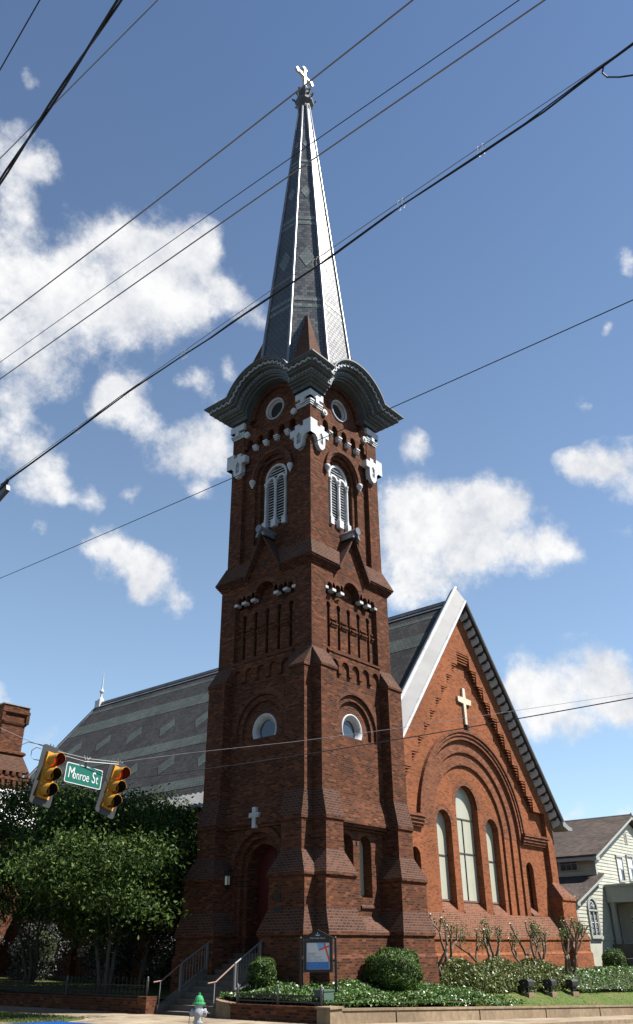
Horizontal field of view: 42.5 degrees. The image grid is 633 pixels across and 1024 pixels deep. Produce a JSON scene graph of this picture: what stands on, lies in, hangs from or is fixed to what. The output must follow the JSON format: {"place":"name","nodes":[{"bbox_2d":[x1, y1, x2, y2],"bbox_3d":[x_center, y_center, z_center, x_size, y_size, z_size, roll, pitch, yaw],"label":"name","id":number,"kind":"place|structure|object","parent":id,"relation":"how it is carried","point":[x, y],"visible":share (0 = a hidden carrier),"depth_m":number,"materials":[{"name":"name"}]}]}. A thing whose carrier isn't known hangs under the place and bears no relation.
{"place":"outdoors","nodes":[
{"label":"outdoors","id":0,"kind":"place"},
{"bbox_2d":[0,479,9,501],"bbox_3d":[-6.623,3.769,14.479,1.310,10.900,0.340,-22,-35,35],"label":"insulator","id":1,"kind":"object","parent":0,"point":[4,488],"visible":1,"depth_m":16.34,"materials":[{"name":"metal"}]},
{"bbox_2d":[7,56,613,478],"bbox_3d":[2.770,-4.757,9.950,23.851,0.840,0.010,-22,-35,35],"label":"overhead wire","id":2,"kind":"object","parent":1,"relation":"attached to","point":[337,244],"visible":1,"depth_m":11.68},
{"bbox_2d":[0,42,632,484],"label":"communication cable","id":3,"kind":"object","parent":2,"relation":"hanging from","point":[554,102],"visible":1,"depth_m":11.41,"materials":[{"name":"grey metal"}]},
{"bbox_2d":[0,0,39,69],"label":"overhead wire","id":4,"kind":"object","parent":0,"point":[20,34],"visible":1,"depth_m":8.04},
{"bbox_2d":[8,1021,91,1023],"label":"parked car","id":5,"kind":"object","parent":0,"point":[56,1022],"visible":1,"depth_m":4.70,"materials":[{"name":"paint"}]},
{"bbox_2d":[0,0,122,184],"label":"double cable","id":6,"kind":"object","parent":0,"point":[107,18],"visible":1,"depth_m":8.54,"materials":[{"name":"black rubber"}]},
{"bbox_2d":[0,0,157,158],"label":"overhead wire","id":7,"kind":"object","parent":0,"point":[80,77],"visible":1,"depth_m":9.51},
{"bbox_2d":[0,973,169,998],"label":"church yard","id":8,"kind":"structure","parent":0,"point":[153,989],"depth_m":33.29,"materials":[{"name":"green plant"}]},
{"bbox_2d":[5,919,77,980],"bbox_3d":[-13.140,20.860,38.938,3.350,2.999,3.307,2,-28,-4],"label":"shade shrub","id":9,"kind":"object","parent":8,"relation":"on","point":[48,957],"visible":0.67,"depth_m":38.18,"materials":[{"name":"green plant"}]},
{"bbox_2d":[0,767,101,983],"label":"broadleaf tree","id":10,"kind":"object","parent":8,"relation":"on","point":[15,800],"visible":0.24,"depth_m":35.51,"materials":[{"name":"green plant"}]},
{"bbox_2d":[0,782,199,995],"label":"broadleaf tree","id":11,"kind":"object","parent":8,"relation":"on","point":[88,859],"visible":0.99,"depth_m":28.64,"materials":[{"name":"green plant"}]},
{"bbox_2d":[74,930,145,983],"bbox_3d":[-9.491,19.889,36.881,3.814,2.708,3.059,-22,-35,35],"label":"shade shrub","id":12,"kind":"object","parent":8,"relation":"on","point":[121,957],"visible":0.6,"depth_m":36.21,"materials":[{"name":"green plant"}]},
{"bbox_2d":[83,787,201,986],"bbox_3d":[-7.298,15.987,35.160,8.568,8.089,7.462,-7,-29,12],"label":"broadleaf tree","id":13,"kind":"object","parent":8,"relation":"on","point":[181,809],"visible":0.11,"depth_m":34.55,"materials":[{"name":"green plant"}]},
{"bbox_2d":[138,926,176,985],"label":"shade shrub","id":14,"kind":"object","parent":8,"relation":"on","point":[162,954],"visible":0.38,"depth_m":34.12,"materials":[{"name":"green plant"}]},
{"bbox_2d":[0,0,413,320],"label":"overhead wire","id":15,"kind":"object","parent":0,"point":[347,51],"visible":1,"depth_m":10.17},
{"bbox_2d":[1,0,518,361],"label":"overhead wire","id":16,"kind":"object","parent":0,"point":[283,162],"visible":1,"depth_m":10.19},
{"bbox_2d":[0,0,545,378],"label":"overhead wire","id":17,"kind":"object","parent":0,"point":[491,36],"visible":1,"depth_m":10.50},
{"bbox_2d":[0,1005,632,1023],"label":"sidewalk","id":18,"kind":"structure","parent":0,"point":[98,1017],"depth_m":24.57,"materials":[{"name":"concrete"}]},
{"bbox_2d":[0,1011,87,1022],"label":"verge","id":19,"kind":"structure","parent":18,"relation":"on","point":[71,1019],"depth_m":23.61,"materials":[{"name":"green plant"}]},
{"bbox_2d":[0,992,159,1013],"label":"retaining wall","id":20,"kind":"structure","parent":18,"relation":"on","point":[142,1005],"depth_m":27.56,"materials":[{"name":"brick"}]},
{"bbox_2d":[0,975,148,996],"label":"iron fence","id":21,"kind":"object","parent":20,"relation":"on","point":[66,988],"visible":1,"depth_m":28.35,"materials":[{"name":"metal"}]},
{"bbox_2d":[189,993,207,1023],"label":"fire hydrant","id":22,"kind":"object","parent":18,"relation":"on","point":[198,1012],"visible":1,"depth_m":19.52,"materials":[{"name":"silver metal"}]},
{"bbox_2d":[215,997,343,1023],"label":"retaining wall","id":23,"kind":"structure","parent":18,"relation":"on","point":[226,1007],"depth_m":22.43,"materials":[{"name":"brick"}]},
{"bbox_2d":[236,984,322,1005],"bbox_3d":[-1.083,13.550,22.833,3.295,0.510,0.090,-22,-35,35],"label":"iron fence","id":24,"kind":"object","parent":23,"relation":"on","point":[278,995],"visible":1,"depth_m":22.79,"materials":[{"name":"metal"}]},
{"bbox_2d":[342,1005,632,1023],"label":"retaining wall","id":25,"kind":"structure","parent":18,"relation":"on","point":[386,1015],"depth_m":25.87,"materials":[{"name":"concrete"}]},
{"bbox_2d":[0,0,632,820],"label":"sky","id":26,"kind":"structure","parent":0,"point":[507,483],"materials":[{"name":"blue"}]},
{"bbox_2d":[1,300,632,577],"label":"overhead wire","id":27,"kind":"object","parent":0,"point":[349,426],"visible":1,"depth_m":14.76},
{"bbox_2d":[218,978,525,1007],"bbox_3d":[2.231,15.802,26.770,4.464,1.077,10.996,-22,-35,35],"label":"ivy bed","id":28,"kind":"object","parent":0,"point":[354,992],"visible":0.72,"depth_m":24.99,"materials":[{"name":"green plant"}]},
{"bbox_2d":[247,956,276,988],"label":"round bush","id":29,"kind":"object","parent":28,"relation":"on","point":[262,971],"visible":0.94,"depth_m":24.83,"materials":[{"name":"green plant"}]},
{"bbox_2d":[299,929,336,994],"bbox_3d":[0.050,13.267,23.892,1.140,1.795,0.170,-5,-29,8],"label":"notice board","id":30,"kind":"object","parent":28,"relation":"on","point":[317,950],"visible":1,"depth_m":23.99,"materials":[{"name":"black metal"}]},
{"bbox_2d":[360,946,424,990],"bbox_3d":[2.515,14.829,26.333,1.824,1.452,2.183,-22,-35,35],"label":"round bush","id":31,"kind":"object","parent":28,"relation":"on","point":[391,968],"visible":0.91,"depth_m":25.81,"materials":[{"name":"green plant"}]},
{"bbox_2d":[232,984,632,1007],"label":"lawn","id":32,"kind":"structure","parent":0,"point":[597,1000],"depth_m":32.42,"materials":[{"name":"green plant"}]},
{"bbox_2d":[313,989,334,1006],"bbox_3d":[0.205,13.411,22.395,0.390,0.460,0.460,-22,-35,35],"label":"utility box","id":33,"kind":"object","parent":32,"relation":"on","point":[328,994],"visible":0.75,"depth_m":22.34,"materials":[{"name":"metal"}]},
{"bbox_2d":[427,914,469,980],"bbox_3d":[4.715,16.444,30.807,1.364,2.869,3.880,-15,-31,24],"label":"crape myrtle","id":34,"kind":"object","parent":32,"relation":"on","point":[445,953],"visible":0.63,"depth_m":31.03,"materials":[{"name":"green plant"}]},
{"bbox_2d":[448,913,505,962],"bbox_3d":[6.674,17.625,32.790,1.570,2.652,3.276,-22,-35,35],"label":"crape myrtle","id":35,"kind":"object","parent":32,"relation":"on","point":[486,938],"visible":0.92,"depth_m":32.83,"materials":[{"name":"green plant"}]},
{"bbox_2d":[439,956,566,992],"bbox_3d":[7.351,18.424,32.427,2.062,1.377,9.427,-22,-35,35],"label":"azalea hedge","id":36,"kind":"object","parent":32,"relation":"on","point":[497,974],"visible":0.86,"depth_m":31.11,"materials":[{"name":"green plant"}]},
{"bbox_2d":[518,979,534,997],"bbox_3d":[8.157,18.499,31.597,0.468,0.630,0.578,-22,-35,35],"label":"floodlight","id":37,"kind":"object","parent":32,"relation":"on","point":[525,984],"visible":0.98,"depth_m":31.49,"materials":[{"name":"metal"}]},
{"bbox_2d":[506,916,552,967],"bbox_3d":[9.230,18.752,34.882,1.714,2.649,3.586,-22,-35,35],"label":"crape myrtle","id":38,"kind":"object","parent":32,"relation":"on","point":[531,935],"visible":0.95,"depth_m":34.90,"materials":[{"name":"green plant"}]},
{"bbox_2d":[541,979,556,996],"bbox_3d":[9.421,19.236,32.886,0.468,0.630,0.578,-21,-34,33],"label":"floodlight","id":39,"kind":"object","parent":32,"relation":"on","point":[549,984],"visible":0.98,"depth_m":32.77,"materials":[{"name":"metal"}]},
{"bbox_2d":[564,979,579,996],"bbox_3d":[10.721,20.001,34.208,0.578,0.630,0.468,23,-36,-36],"label":"floodlight","id":40,"kind":"object","parent":32,"relation":"on","point":[571,984],"visible":0.98,"depth_m":34.09,"materials":[{"name":"metal"}]},
{"bbox_2d":[552,813,632,966],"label":"clapboard house","id":41,"kind":"structure","parent":32,"relation":"on","point":[594,859],"depth_m":56.93,"materials":[{"name":"paint"}]},
{"bbox_2d":[558,857,578,871],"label":"window","id":42,"kind":"structure","parent":41,"relation":"in","point":[571,866],"depth_m":57.68,"materials":[{"name":"glass"}]},
{"bbox_2d":[586,896,603,938],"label":"arched window","id":43,"kind":"structure","parent":41,"relation":"in","point":[592,908],"depth_m":53.91,"materials":[{"name":"paint"}]},
{"bbox_2d":[615,855,626,882],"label":"window","id":44,"kind":"structure","parent":41,"relation":"in","point":[619,861],"depth_m":59.61,"materials":[{"name":"glass"}]},
{"bbox_2d":[625,854,632,880],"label":"window","id":45,"kind":"structure","parent":41,"relation":"in","point":[629,858],"depth_m":61.00,"materials":[{"name":"glass"}]},
{"bbox_2d":[629,906,632,936],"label":"arched window","id":46,"kind":"structure","parent":41,"relation":"in","point":[631,909],"depth_m":56.31,"materials":[{"name":"paint"}]},
{"bbox_2d":[601,948,627,969],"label":"round bush","id":47,"kind":"object","parent":32,"relation":"on","point":[615,957],"visible":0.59,"depth_m":51.06,"materials":[{"name":"green plant"}]},
{"bbox_2d":[557,966,632,992],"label":"ivy bed","id":48,"kind":"object","parent":0,"point":[597,970],"visible":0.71,"depth_m":38.12,"materials":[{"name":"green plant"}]},
{"bbox_2d":[554,914,595,974],"bbox_3d":[12.131,20.238,37.765,1.778,2.788,3.445,-12,-30,21],"label":"crape myrtle","id":49,"kind":"object","parent":48,"relation":"on","point":[578,927],"visible":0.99,"depth_m":37.45,"materials":[{"name":"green plant"}]},
{"bbox_3d":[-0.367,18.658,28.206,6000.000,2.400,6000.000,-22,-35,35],"label":"road","id":50,"kind":"structure","parent":0,"visible":0},
{"bbox_2d":[0,702,33,991],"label":"brick house","id":51,"kind":"structure","parent":50,"relation":"on","point":[14,718],"depth_m":47.36,"materials":[{"name":"brick"}]},
{"bbox_2d":[2,697,632,792],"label":"overhead wire","id":52,"kind":"object","parent":51,"relation":"attached to","point":[372,743],"visible":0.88,"depth_m":21.53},
{"bbox_2d":[155,953,257,1017],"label":"entrance steps","id":53,"kind":"structure","parent":50,"relation":"on","point":[176,1002],"depth_m":26.38,"materials":[{"name":"concrete"}]},
{"bbox_2d":[153,941,209,1004],"bbox_3d":[-4.083,15.213,27.338,0.070,2.564,3.463,-22,-35,35],"label":"stair railing","id":54,"kind":"object","parent":53,"relation":"on","point":[185,960],"visible":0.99,"depth_m":27.11,"materials":[{"name":"metal"}]},
{"bbox_2d":[207,940,262,1006],"bbox_3d":[-2.164,14.425,25.907,0.070,2.564,3.463,-22,-35,35],"label":"stair railing","id":55,"kind":"object","parent":53,"relation":"on","point":[235,966],"visible":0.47,"depth_m":25.53,"materials":[{"name":"metal"}]},
{"bbox_2d":[5,66,594,1000],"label":"church","id":56,"kind":"structure","parent":50,"relation":"on","point":[361,850],"depth_m":36.29,"materials":[{"name":"brick"}]},
{"bbox_2d":[252,713,276,738],"bbox_3d":[-1.937,8.509,31.691,1.290,1.290,0.300,-22,-35,35],"label":"oculus window","id":57,"kind":"structure","parent":56,"relation":"in","point":[265,725],"depth_m":31.88,"materials":[{"name":"white paint"}]},
{"bbox_2d":[258,846,277,942],"bbox_3d":[-1.455,13.916,29.358,1.680,3.560,0.140,-22,-35,35],"label":"church door","id":58,"kind":"structure","parent":56,"relation":"in","point":[270,855],"depth_m":29.92,"materials":[{"name":"red paint"}]},
{"bbox_2d":[262,463,287,528],"bbox_3d":[-1.732,-0.707,37.042,1.428,3.300,0.683,-22,-35,35],"label":"louvred window","id":59,"kind":"structure","parent":56,"relation":"in","point":[275,507],"depth_m":36.98,"materials":[{"name":"white paint"}]},
{"bbox_2d":[266,397,283,419],"bbox_3d":[-1.918,-4.927,39.117,1.160,1.160,0.300,-22,-35,35],"label":"oculus window","id":60,"kind":"structure","parent":56,"relation":"in","point":[276,408],"depth_m":39.25,"materials":[{"name":"white paint"}]},
{"bbox_2d":[0,693,631,764],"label":"span wire","id":61,"kind":"object","parent":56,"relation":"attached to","point":[248,746],"visible":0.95,"depth_m":20.32,"materials":[{"name":"grey metal"}]},
{"bbox_2d":[29,744,65,807],"bbox_3d":[-6.076,5.968,18.557,0.500,1.387,0.600,-18,-41,30],"label":"traffic signal","id":62,"kind":"object","parent":61,"relation":"hanging from","point":[48,775],"visible":1,"depth_m":18.46,"materials":[{"name":"yellow metal"}]},
{"bbox_2d":[64,755,102,789],"bbox_3d":[-5.481,6.118,19.233,0.048,0.684,1.050,-21,-38,33],"label":"street sign","id":63,"kind":"object","parent":61,"relation":"hanging from","point":[82,775],"visible":1,"depth_m":19.17,"materials":[{"name":"green metal"}]},
{"bbox_2d":[95,758,130,818],"bbox_3d":[-4.870,6.648,19.710,0.500,1.387,0.600,-20,-49,32],"label":"traffic signal","id":64,"kind":"object","parent":61,"relation":"hanging from","point":[113,788],"visible":1,"depth_m":19.60,"materials":[{"name":"yellow metal"}]},
{"bbox_2d":[331,400,346,421],"bbox_3d":[1.000,-4.836,39.335,0.300,1.160,1.160,-22,-35,35],"label":"oculus window","id":65,"kind":"structure","parent":56,"relation":"in","point":[337,410],"depth_m":39.52,"materials":[{"name":"white paint"}]},
{"bbox_2d":[328,465,350,531],"bbox_3d":[0.864,-0.626,37.236,0.683,3.300,1.428,-22,-35,35],"label":"louvred window","id":66,"kind":"structure","parent":56,"relation":"in","point":[338,488],"depth_m":37.18,"materials":[{"name":"white paint"}]},
{"bbox_2d":[341,714,361,739],"bbox_3d":[1.291,8.610,31.932,0.300,1.290,1.290,-22,-35,35],"label":"oculus window","id":67,"kind":"structure","parent":56,"relation":"in","point":[350,724],"depth_m":32.16,"materials":[{"name":"white paint"}]},
{"bbox_2d":[359,840,364,895],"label":"lancet window","id":68,"kind":"structure","parent":56,"relation":"in","point":[360,844],"depth_m":30.25,"materials":[{"name":"grey glass"}]},
{"bbox_2d":[436,812,451,901],"bbox_3d":[5.714,15.927,37.779,0.140,3.970,1.300,-22,-35,35],"label":"tall window","id":69,"kind":"structure","parent":56,"relation":"in","point":[442,847],"depth_m":37.87,"materials":[{"name":"grey glass"}]},
{"bbox_2d":[456,787,480,903],"bbox_3d":[7.134,16.117,39.580,0.140,5.320,2.060,-22,-35,35],"label":"tall window","id":70,"kind":"structure","parent":56,"relation":"in","point":[465,836],"depth_m":39.65,"materials":[{"name":"grey glass"}]},
{"bbox_2d":[486,822,499,904],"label":"tall window","id":71,"kind":"structure","parent":56,"relation":"in","point":[492,866],"depth_m":40.93,"materials":[{"name":"grey glass"}]},
{"bbox_2d":[0,1019,632,1023],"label":"kerb","id":72,"kind":"structure","parent":50,"relation":"on","point":[624,1021],"depth_m":27.07,"materials":[{"name":"concrete"}]}
]}

